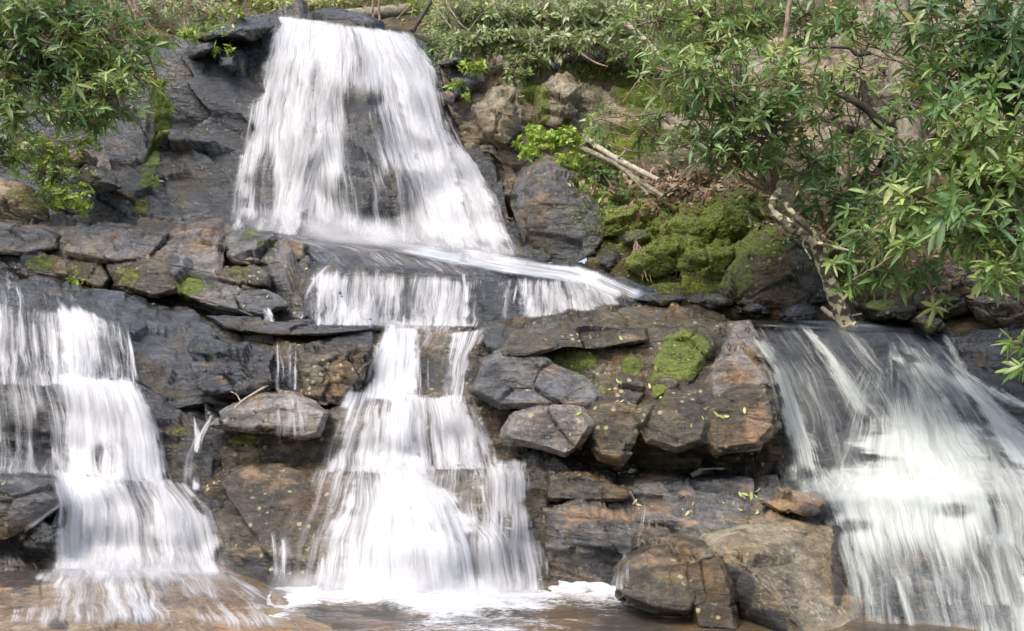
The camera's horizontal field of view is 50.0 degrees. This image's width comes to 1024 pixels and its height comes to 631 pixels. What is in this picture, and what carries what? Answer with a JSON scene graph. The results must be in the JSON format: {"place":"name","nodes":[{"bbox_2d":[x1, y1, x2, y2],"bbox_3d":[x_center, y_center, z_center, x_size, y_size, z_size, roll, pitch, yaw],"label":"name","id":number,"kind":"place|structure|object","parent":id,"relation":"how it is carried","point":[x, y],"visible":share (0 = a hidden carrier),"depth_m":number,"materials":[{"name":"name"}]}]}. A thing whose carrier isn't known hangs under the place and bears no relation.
{"place":"outdoors","nodes":[
{"label":"outdoors","id":0,"kind":"place"},
{"bbox_2d":[0,0,525,256],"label":"rock cliff","id":1,"kind":"structure","parent":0,"point":[132,159],"depth_m":18.85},
{"bbox_2d":[74,164,120,191],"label":"tan rock","id":2,"kind":"object","parent":1,"relation":"attached to","point":[104,179],"visible":0.88,"depth_m":17.50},
{"bbox_2d":[62,148,97,168],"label":"tan rock","id":3,"kind":"object","parent":2,"relation":"on","point":[90,158],"visible":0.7,"depth_m":17.78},
{"bbox_2d":[87,0,244,42],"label":"leafy shrub","id":4,"kind":"object","parent":1,"relation":"on","point":[168,8],"visible":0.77,"depth_m":20.29,"materials":[{"name":"green plant"}]},
{"bbox_2d":[187,42,215,59],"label":"cliff block","id":5,"kind":"structure","parent":1,"relation":"on","point":[199,51],"depth_m":19.38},
{"bbox_2d":[217,54,239,75],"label":"cliff block","id":6,"kind":"structure","parent":1,"relation":"on","point":[229,65],"depth_m":19.37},
{"bbox_2d":[198,19,273,43],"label":"cliff block","id":7,"kind":"structure","parent":1,"relation":"on","point":[254,33],"depth_m":19.66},
{"bbox_2d":[212,0,374,16],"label":"leafy shrub","id":8,"kind":"object","parent":1,"relation":"on","point":[259,6],"visible":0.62,"depth_m":22.73,"materials":[{"name":"green plant"}]},
{"bbox_2d":[235,17,507,252],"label":"waterfall","id":9,"kind":"structure","parent":1,"relation":"attached to","point":[400,59],"depth_m":18.40,"materials":[{"name":"white liquid"}]},
{"bbox_2d":[345,3,417,19],"bbox_3d":[-2.703,-6.124,22.206,1.628,0.297,0.283,-1,-4,14],"label":"horizontal log","id":10,"kind":"object","parent":1,"relation":"on","point":[390,11],"visible":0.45,"depth_m":22.07,"materials":[{"name":"wood"}]},
{"bbox_2d":[340,0,439,23],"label":"leafy shrub","id":11,"kind":"object","parent":1,"relation":"on","point":[420,7],"visible":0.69,"depth_m":22.02,"materials":[{"name":"green plant"}]},
{"bbox_2d":[1,0,862,62],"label":"hillside","id":12,"kind":"structure","parent":0,"point":[394,24],"depth_m":23.18,"materials":[{"name":"plant"}]},
{"bbox_2d":[25,0,1020,282],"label":"ground cover","id":13,"kind":"object","parent":12,"relation":"on","point":[449,52],"visible":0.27,"depth_m":20.03,"materials":[{"name":"green plant"}]},
{"bbox_2d":[430,0,899,387],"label":"moss tufts","id":14,"kind":"object","parent":12,"relation":"on","point":[704,231],"visible":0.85,"depth_m":15.52,"materials":[{"name":"green plant"}]},
{"bbox_2d":[249,581,992,630],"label":"water","id":15,"kind":"structure","parent":0,"point":[579,606],"depth_m":9.01,"materials":[{"name":"liquid"}]},
{"bbox_2d":[0,554,336,630],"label":"orange slab","id":16,"kind":"structure","parent":15,"relation":"in","point":[25,591],"depth_m":8.97,"materials":[{"name":"stone"}]},
{"bbox_2d":[0,455,62,539],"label":"rounded boulder","id":17,"kind":"object","parent":16,"relation":"on","point":[28,499],"visible":1,"depth_m":10.27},
{"bbox_2d":[23,504,68,553],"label":"dark rock","id":18,"kind":"object","parent":16,"relation":"on","point":[44,535],"visible":0.88,"depth_m":10.32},
{"bbox_2d":[0,364,224,566],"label":"rock step","id":19,"kind":"object","parent":16,"relation":"on","point":[184,463],"visible":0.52,"depth_m":11.62,"materials":[{"name":"stone"}]},
{"bbox_2d":[0,268,382,411],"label":"rock slab","id":20,"kind":"object","parent":19,"relation":"on","point":[160,334],"visible":0.6,"depth_m":12.79,"materials":[{"name":"stone"}]},
{"bbox_2d":[0,0,169,144],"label":"rhododendron bush","id":21,"kind":"object","parent":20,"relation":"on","point":[21,25],"visible":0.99,"depth_m":14.76,"materials":[{"name":"green plant"}]},
{"bbox_2d":[65,260,112,289],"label":"ledge block","id":22,"kind":"structure","parent":20,"relation":"on","point":[101,278],"depth_m":14.81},
{"bbox_2d":[105,254,177,298],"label":"ledge block","id":23,"kind":"structure","parent":20,"relation":"on","point":[147,275],"depth_m":14.45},
{"bbox_2d":[0,213,312,321],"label":"rock ledge","id":24,"kind":"object","parent":20,"relation":"on","point":[52,264],"visible":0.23,"depth_m":15.27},
{"bbox_2d":[0,177,49,222],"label":"tan boulder","id":25,"kind":"object","parent":24,"relation":"on","point":[18,202],"visible":0.9,"depth_m":17.16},
{"bbox_2d":[0,218,60,255],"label":"ledge block","id":26,"kind":"structure","parent":24,"relation":"attached to","point":[18,238],"depth_m":15.73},
{"bbox_2d":[6,131,101,217],"bbox_3d":[-7.329,-2.214,17.284,1.714,1.487,1.419,0,-4,0],"label":"leafy shrub","id":27,"kind":"object","parent":24,"relation":"on","point":[58,198],"visible":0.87,"depth_m":17.22,"materials":[{"name":"green plant"}]},
{"bbox_2d":[0,57,168,180],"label":"leafy shrub","id":28,"kind":"object","parent":24,"relation":"on","point":[5,137],"visible":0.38,"depth_m":16.54,"materials":[{"name":"green plant"}]},
{"bbox_2d":[58,223,169,263],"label":"ledge block","id":29,"kind":"structure","parent":24,"relation":"on","point":[116,242],"depth_m":15.26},
{"bbox_2d":[33,0,181,128],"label":"rhododendron bush","id":30,"kind":"object","parent":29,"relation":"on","point":[133,29],"visible":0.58,"depth_m":15.31,"materials":[{"name":"green plant"}]},
{"bbox_2d":[152,216,225,274],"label":"ledge block","id":31,"kind":"structure","parent":24,"relation":"on","point":[193,243],"depth_m":15.14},
{"bbox_2d":[214,264,270,289],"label":"ledge block","id":32,"kind":"structure","parent":24,"relation":"on","point":[248,275],"depth_m":14.11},
{"bbox_2d":[223,224,309,264],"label":"ledge block","id":33,"kind":"structure","parent":24,"relation":"on","point":[243,244],"depth_m":15.03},
{"bbox_2d":[169,267,289,316],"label":"ledge block","id":34,"kind":"structure","parent":20,"relation":"on","point":[207,288],"depth_m":14.04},
{"bbox_2d":[300,290,342,319],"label":"wet rock","id":35,"kind":"object","parent":20,"relation":"on","point":[310,309],"visible":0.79,"depth_m":13.94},
{"bbox_2d":[0,290,271,623],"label":"cascade","id":36,"kind":"object","parent":16,"relation":"on","point":[102,520],"visible":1,"depth_m":10.85,"materials":[{"name":"white liquid"}]},
{"bbox_2d":[201,319,557,590],"bbox_3d":[-1.503,1.589,12.376,3.871,3.314,5.524,0,-4,0],"label":"rock stair","id":37,"kind":"object","parent":15,"relation":"in","point":[281,492],"visible":0.48,"depth_m":10.84,"materials":[{"name":"stone"}]},
{"bbox_2d":[187,334,279,398],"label":"brown block","id":38,"kind":"structure","parent":37,"relation":"on","point":[218,367],"depth_m":12.07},
{"bbox_2d":[209,389,329,441],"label":"pink slab","id":39,"kind":"structure","parent":37,"relation":"on","point":[294,415],"depth_m":11.27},
{"bbox_2d":[206,315,374,335],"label":"flat slab","id":40,"kind":"structure","parent":37,"relation":"on","point":[297,327],"depth_m":13.07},
{"bbox_2d":[290,341,371,405],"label":"brown block","id":41,"kind":"structure","parent":37,"relation":"on","point":[329,375],"depth_m":11.97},
{"bbox_2d":[272,324,541,593],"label":"central cascade","id":42,"kind":"object","parent":37,"relation":"on","point":[407,547],"visible":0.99,"depth_m":10.30,"materials":[{"name":"white liquid"}]},
{"bbox_2d":[293,235,656,327],"bbox_3d":[-1.349,-0.572,16.350,6.662,1.966,5.024,0,-4,0],"label":"rock shelf","id":43,"kind":"object","parent":37,"relation":"on","point":[491,291],"visible":0.57,"depth_m":14.47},
{"bbox_2d":[267,237,633,329],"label":"shelf cascade","id":44,"kind":"object","parent":43,"relation":"on","point":[354,311],"visible":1,"depth_m":14.21,"materials":[{"name":"white liquid"}]},
{"bbox_2d":[515,244,550,264],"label":"dark rock","id":45,"kind":"object","parent":43,"relation":"on","point":[528,253],"visible":0.81,"depth_m":16.10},
{"bbox_2d":[509,150,604,262],"bbox_3d":[0.573,-1.710,16.922,1.023,2.029,2.106,2,-4,-26],"label":"grey boulder","id":46,"kind":"object","parent":43,"relation":"on","point":[536,185],"visible":0.98,"depth_m":16.32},
{"bbox_2d":[511,123,619,172],"bbox_3d":[0.830,-2.708,17.652,1.596,0.992,1.240,-3,-5,42],"label":"leafy shrub","id":47,"kind":"object","parent":46,"relation":"on","point":[544,139],"visible":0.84,"depth_m":17.53,"materials":[{"name":"green plant"}]},
{"bbox_2d":[471,320,524,421],"bbox_3d":[-0.177,0.666,12.643,0.670,1.345,1.947,0,-4,0],"label":"wet rock","id":48,"kind":"object","parent":37,"relation":"on","point":[497,338],"visible":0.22,"depth_m":12.71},
{"bbox_2d":[613,533,705,618],"bbox_3d":[1.257,2.164,9.185,0.795,0.615,1.272,0,-4,0],"label":"angular boulder","id":49,"kind":"object","parent":15,"relation":"on","point":[650,573],"visible":0.91,"depth_m":8.89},
{"bbox_2d":[516,449,860,585],"bbox_3d":[1.792,2.164,11.124,3.643,1.608,3.522,0,-4,0],"label":"shelf","id":50,"kind":"object","parent":15,"relation":"in","point":[592,541],"visible":0.43,"depth_m":10.38,"materials":[{"name":"stone"}]},
{"bbox_2d":[499,404,594,457],"bbox_3d":[0.350,1.162,11.171,0.961,0.525,0.871,0,-4,0],"label":"boulder block","id":51,"kind":"object","parent":50,"relation":"on","point":[548,428],"visible":1,"depth_m":10.90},
{"bbox_2d":[543,470,636,501],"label":"olive block","id":52,"kind":"structure","parent":50,"relation":"on","point":[566,485],"depth_m":10.53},
{"bbox_2d":[632,389,710,452],"bbox_3d":[1.582,1.050,10.988,0.808,0.618,0.740,0,-4,0],"label":"boulder block","id":53,"kind":"object","parent":50,"relation":"on","point":[667,419],"visible":1,"depth_m":10.74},
{"bbox_2d":[759,487,826,515],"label":"flat stone","id":54,"kind":"object","parent":50,"relation":"on","point":[801,503],"visible":1,"depth_m":10.06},
{"bbox_2d":[686,544,740,629],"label":"rock","id":55,"kind":"object","parent":15,"relation":"in","point":[710,580],"visible":0.9,"depth_m":8.68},
{"bbox_2d":[698,515,861,630],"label":"boulder","id":56,"kind":"object","parent":15,"relation":"in","point":[785,574],"visible":0.85,"depth_m":8.88,"materials":[{"name":"stone"}]},
{"bbox_2d":[153,82,789,515],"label":"stray leaves","id":57,"kind":"object","parent":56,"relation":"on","point":[621,400],"visible":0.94,"depth_m":10.83,"materials":[{"name":"green plant"}]},
{"bbox_2d":[579,123,1023,334],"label":"bank","id":58,"kind":"structure","parent":0,"point":[958,325],"depth_m":15.42,"materials":[{"name":"soil"}]},
{"bbox_2d":[581,161,629,205],"bbox_3d":[1.397,-2.013,16.942,0.733,0.855,0.998,2,-4,-34],"label":"leafy shrub","id":59,"kind":"object","parent":58,"relation":"on","point":[606,173],"visible":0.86,"depth_m":17.08,"materials":[{"name":"green plant"}]},
{"bbox_2d":[599,252,620,270],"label":"stream stone","id":60,"kind":"object","parent":58,"relation":"on","point":[613,258],"visible":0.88,"depth_m":15.42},
{"bbox_2d":[601,205,629,236],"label":"mossy stone","id":61,"kind":"object","parent":58,"relation":"on","point":[613,229],"visible":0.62,"depth_m":16.24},
{"bbox_2d":[578,144,664,197],"bbox_3d":[1.691,-2.213,16.760,0.198,1.081,1.766,3,-5,-41],"label":"fallen log","id":62,"kind":"object","parent":58,"relation":"on","point":[637,180],"visible":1,"depth_m":16.73,"materials":[{"name":"wood"}]},
{"bbox_2d":[581,133,660,181],"bbox_3d":[1.663,-2.441,16.897,0.126,1.006,1.633,3,-5,-41],"label":"fallen log","id":63,"kind":"object","parent":62,"relation":"on","point":[616,158],"visible":0.96,"depth_m":16.84,"materials":[{"name":"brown wood"}]},
{"bbox_2d":[472,298,783,478],"bbox_3d":[1.284,0.857,13.344,3.455,2.287,4.529,0,-4,0],"label":"massive boulder","id":64,"kind":"object","parent":58,"relation":"on","point":[597,365],"visible":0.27,"depth_m":11.91,"materials":[{"name":"stone"}]},
{"bbox_2d":[469,347,601,409],"bbox_3d":[0.285,0.660,11.662,1.485,0.678,0.802,-1,-4,17],"label":"boulder block","id":65,"kind":"object","parent":64,"relation":"on","point":[501,382],"visible":0.94,"depth_m":11.45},
{"bbox_2d":[501,324,649,356],"bbox_3d":[0.685,0.295,12.152,1.618,0.409,0.912,0,-4,0],"label":"boulder block","id":66,"kind":"object","parent":64,"relation":"on","point":[526,342],"visible":0.97,"depth_m":11.88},
{"bbox_2d":[587,397,639,466],"bbox_3d":[1.010,1.166,11.169,0.545,0.701,0.921,0,-4,0],"label":"boulder block","id":67,"kind":"object","parent":64,"relation":"on","point":[612,438],"visible":0.96,"depth_m":10.88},
{"bbox_2d":[596,371,645,404],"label":"boulder block","id":68,"kind":"object","parent":67,"relation":"on","point":[630,388],"visible":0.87,"depth_m":11.27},
{"bbox_2d":[633,291,686,306],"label":"stream stone","id":69,"kind":"object","parent":64,"relation":"on","point":[661,299],"visible":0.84,"depth_m":14.02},
{"bbox_2d":[650,377,679,398],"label":"boulder block","id":70,"kind":"object","parent":64,"relation":"on","point":[660,386],"visible":0.57,"depth_m":11.27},
{"bbox_2d":[645,327,720,390],"bbox_3d":[1.826,0.520,11.885,0.868,0.793,0.994,0,-4,0],"label":"boulder block","id":71,"kind":"object","parent":70,"relation":"on","point":[704,341],"visible":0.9,"depth_m":11.64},
{"bbox_2d":[705,383,781,455],"bbox_3d":[2.276,1.014,11.153,1.018,0.779,0.775,1,-4,-20],"label":"boulder block","id":72,"kind":"object","parent":64,"relation":"on","point":[741,431],"visible":0.97,"depth_m":10.90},
{"bbox_2d":[709,341,772,397],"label":"boulder block","id":73,"kind":"object","parent":72,"relation":"on","point":[736,363],"visible":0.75,"depth_m":11.45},
{"bbox_2d":[721,319,776,385],"bbox_3d":[2.539,0.427,12.119,0.576,0.842,1.395,0,-4,0],"label":"boulder block","id":74,"kind":"object","parent":73,"relation":"on","point":[743,330],"visible":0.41,"depth_m":12.09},
{"bbox_2d":[619,229,650,246],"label":"stream stone","id":75,"kind":"object","parent":58,"relation":"on","point":[640,241],"visible":0.66,"depth_m":15.77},
{"bbox_2d":[616,198,675,228],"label":"mossy stone","id":76,"kind":"object","parent":58,"relation":"on","point":[641,205],"visible":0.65,"depth_m":16.11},
{"bbox_2d":[625,248,674,277],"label":"mossy stone","id":77,"kind":"object","parent":58,"relation":"on","point":[638,270],"visible":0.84,"depth_m":15.14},
{"bbox_2d":[645,207,695,238],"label":"mossy stone","id":78,"kind":"object","parent":58,"relation":"on","point":[660,216],"visible":0.21,"depth_m":15.99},
{"bbox_2d":[645,231,704,271],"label":"mossy stone","id":79,"kind":"object","parent":58,"relation":"on","point":[658,255],"visible":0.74,"depth_m":15.12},
{"bbox_2d":[659,208,713,244],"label":"mossy stone","id":80,"kind":"object","parent":58,"relation":"on","point":[669,223],"visible":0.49,"depth_m":15.54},
{"bbox_2d":[676,238,734,280],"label":"mossy stone","id":81,"kind":"object","parent":58,"relation":"on","point":[719,273],"visible":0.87,"depth_m":14.93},
{"bbox_2d":[579,0,840,195],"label":"rhododendron bush","id":82,"kind":"object","parent":58,"relation":"on","point":[768,112],"visible":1,"depth_m":13.14,"materials":[{"name":"green plant"}]},
{"bbox_2d":[686,292,733,309],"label":"stream stone","id":83,"kind":"object","parent":58,"relation":"on","point":[705,300],"visible":0.94,"depth_m":14.19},
{"bbox_2d":[696,202,761,244],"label":"mossy stone","id":84,"kind":"object","parent":58,"relation":"on","point":[718,207],"visible":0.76,"depth_m":15.43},
{"bbox_2d":[437,0,1023,219],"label":"rock outcrop","id":85,"kind":"object","parent":58,"relation":"on","point":[508,163],"visible":0.17,"depth_m":19.32,"materials":[{"name":"stone"}]},
{"bbox_2d":[446,70,487,101],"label":"dark rock","id":86,"kind":"object","parent":85,"relation":"on","point":[476,83],"visible":0.81,"depth_m":19.27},
{"bbox_2d":[456,58,487,77],"bbox_3d":[-0.663,-4.301,19.099,0.623,0.382,0.406,0,-4,0],"label":"fern","id":87,"kind":"object","parent":86,"relation":"on","point":[475,68],"visible":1,"depth_m":19.07,"materials":[{"name":"green plant"}]},
{"bbox_2d":[428,0,545,66],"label":"twiggy thicket","id":88,"kind":"object","parent":85,"relation":"on","point":[487,19],"visible":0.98,"depth_m":19.75,"materials":[{"name":"green plant"}]},
{"bbox_2d":[470,85,521,143],"bbox_3d":[-0.260,-3.431,18.783,0.794,1.189,1.142,1,-4,-17],"label":"tan rock","id":89,"kind":"object","parent":85,"relation":"on","point":[496,113],"visible":1,"depth_m":18.42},
{"bbox_2d":[494,64,534,106],"bbox_3d":[0.061,-4.047,19.207,0.638,0.870,0.549,-2,-4,30],"label":"leafy shrub","id":90,"kind":"object","parent":85,"relation":"attached to","point":[508,80],"visible":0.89,"depth_m":19.15,"materials":[{"name":"green plant"}]},
{"bbox_2d":[501,0,605,77],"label":"twiggy thicket","id":91,"kind":"object","parent":85,"relation":"on","point":[551,16],"visible":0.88,"depth_m":19.71,"materials":[{"name":"green plant"}]},
{"bbox_2d":[536,71,581,128],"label":"tan rock","id":92,"kind":"object","parent":85,"relation":"on","point":[559,119],"visible":0.98,"depth_m":18.68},
{"bbox_2d":[565,0,675,70],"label":"twiggy thicket","id":93,"kind":"object","parent":85,"relation":"on","point":[605,41],"visible":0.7,"depth_m":19.39,"materials":[{"name":"green plant"}]},
{"bbox_2d":[610,0,853,72],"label":"rhododendron bush","id":94,"kind":"object","parent":58,"relation":"on","point":[710,19],"visible":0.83,"depth_m":14.90,"materials":[{"name":"green plant"}]},
{"bbox_2d":[707,186,769,218],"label":"mossy stone","id":95,"kind":"object","parent":58,"relation":"on","point":[753,206],"visible":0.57,"depth_m":15.84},
{"bbox_2d":[472,49,1023,336],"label":"leaf litter","id":96,"kind":"object","parent":58,"relation":"on","point":[666,181],"visible":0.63,"depth_m":16.81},
{"bbox_2d":[735,303,771,318],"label":"stream stone","id":97,"kind":"object","parent":58,"relation":"on","point":[754,310],"visible":0.98,"depth_m":13.88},
{"bbox_2d":[718,223,827,307],"bbox_3d":[3.489,-0.700,14.650,1.409,1.274,1.535,0,-4,0],"label":"mossy boulder","id":98,"kind":"object","parent":58,"relation":"on","point":[770,292],"visible":0.9,"depth_m":14.18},
{"bbox_2d":[775,303,817,320],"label":"stream stone","id":99,"kind":"object","parent":58,"relation":"on","point":[797,311],"visible":0.91,"depth_m":13.67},
{"bbox_2d":[763,34,942,233],"bbox_3d":[4.297,-2.255,13.808,2.293,2.903,2.128,-3,-5,43],"label":"rhododendron bush","id":100,"kind":"object","parent":58,"relation":"on","point":[842,200],"visible":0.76,"depth_m":13.70,"materials":[{"name":"green plant"}]},
{"bbox_2d":[809,0,897,136],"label":"forked limb","id":101,"kind":"object","parent":58,"relation":"on","point":[867,108],"visible":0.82,"depth_m":14.07,"materials":[{"name":"brown plant"}]},
{"bbox_2d":[827,62,898,178],"bbox_3d":[5.588,-3.102,17.531,1.233,2.252,1.457,0,-4,0],"label":"tan rock","id":102,"kind":"object","parent":58,"relation":"on","point":[877,106],"visible":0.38,"depth_m":17.21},
{"bbox_2d":[854,297,916,322],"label":"stream stone","id":103,"kind":"object","parent":58,"relation":"on","point":[893,310],"visible":0.95,"depth_m":13.60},
{"bbox_2d":[885,0,922,162],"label":"tree trunk","id":104,"kind":"object","parent":58,"relation":"on","point":[906,130],"visible":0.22,"depth_m":17.47,"materials":[{"name":"grey plant"}]},
{"bbox_2d":[801,0,1023,134],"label":"rhododendron bush","id":105,"kind":"object","parent":58,"relation":"on","point":[1002,87],"visible":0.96,"depth_m":11.41,"materials":[{"name":"green plant"}]},
{"bbox_2d":[911,261,986,319],"bbox_3d":[5.645,-0.335,13.961,1.200,0.805,0.887,3,-4,-38],"label":"bank rock","id":106,"kind":"object","parent":58,"relation":"on","point":[959,307],"visible":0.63,"depth_m":13.63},
{"bbox_2d":[966,275,1023,327],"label":"bank rock","id":107,"kind":"object","parent":58,"relation":"on","point":[990,313],"visible":0.71,"depth_m":13.19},
{"bbox_2d":[754,316,1023,630],"bbox_3d":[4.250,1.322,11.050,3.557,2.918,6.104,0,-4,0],"label":"chute cascade","id":108,"kind":"object","parent":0,"point":[914,485],"visible":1,"depth_m":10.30,"materials":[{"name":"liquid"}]},
{"bbox_2d":[768,187,864,327],"bbox_3d":[3.579,-0.692,13.115,1.185,1.668,0.599,0,-4,-5],"label":"leaning tree","id":109,"kind":"object","parent":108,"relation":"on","point":[801,228],"visible":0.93,"depth_m":13.00,"materials":[{"name":"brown plant"}]},
{"bbox_2d":[821,215,959,327],"bbox_3d":[3.745,-0.469,11.080,1.339,1.206,0.778,0,-4,0],"label":"rhododendron bush","id":110,"kind":"object","parent":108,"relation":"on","point":[917,277],"visible":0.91,"depth_m":10.97,"materials":[{"name":"green plant"}]},
{"bbox_2d":[909,310,947,334],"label":"stream stone","id":111,"kind":"object","parent":108,"relation":"on","point":[936,326],"visible":0.84,"depth_m":13.34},
{"bbox_2d":[945,324,1023,384],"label":"rock","id":112,"kind":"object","parent":108,"relation":"on","point":[974,344],"depth_m":12.40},
{"bbox_2d":[970,380,1023,429],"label":"stream stone","id":113,"kind":"object","parent":108,"relation":"on","point":[1011,411],"visible":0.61,"depth_m":11.52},
{"bbox_2d":[989,329,1023,383],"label":"rhododendron bush","id":114,"kind":"object","parent":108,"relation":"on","point":[1014,369],"visible":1,"depth_m":8.34,"materials":[{"name":"green plant"}]},
{"bbox_2d":[832,76,1023,306],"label":"rhododendron bush","id":115,"kind":"object","parent":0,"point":[1000,232],"visible":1,"depth_m":10.13,"materials":[{"name":"green plant"}]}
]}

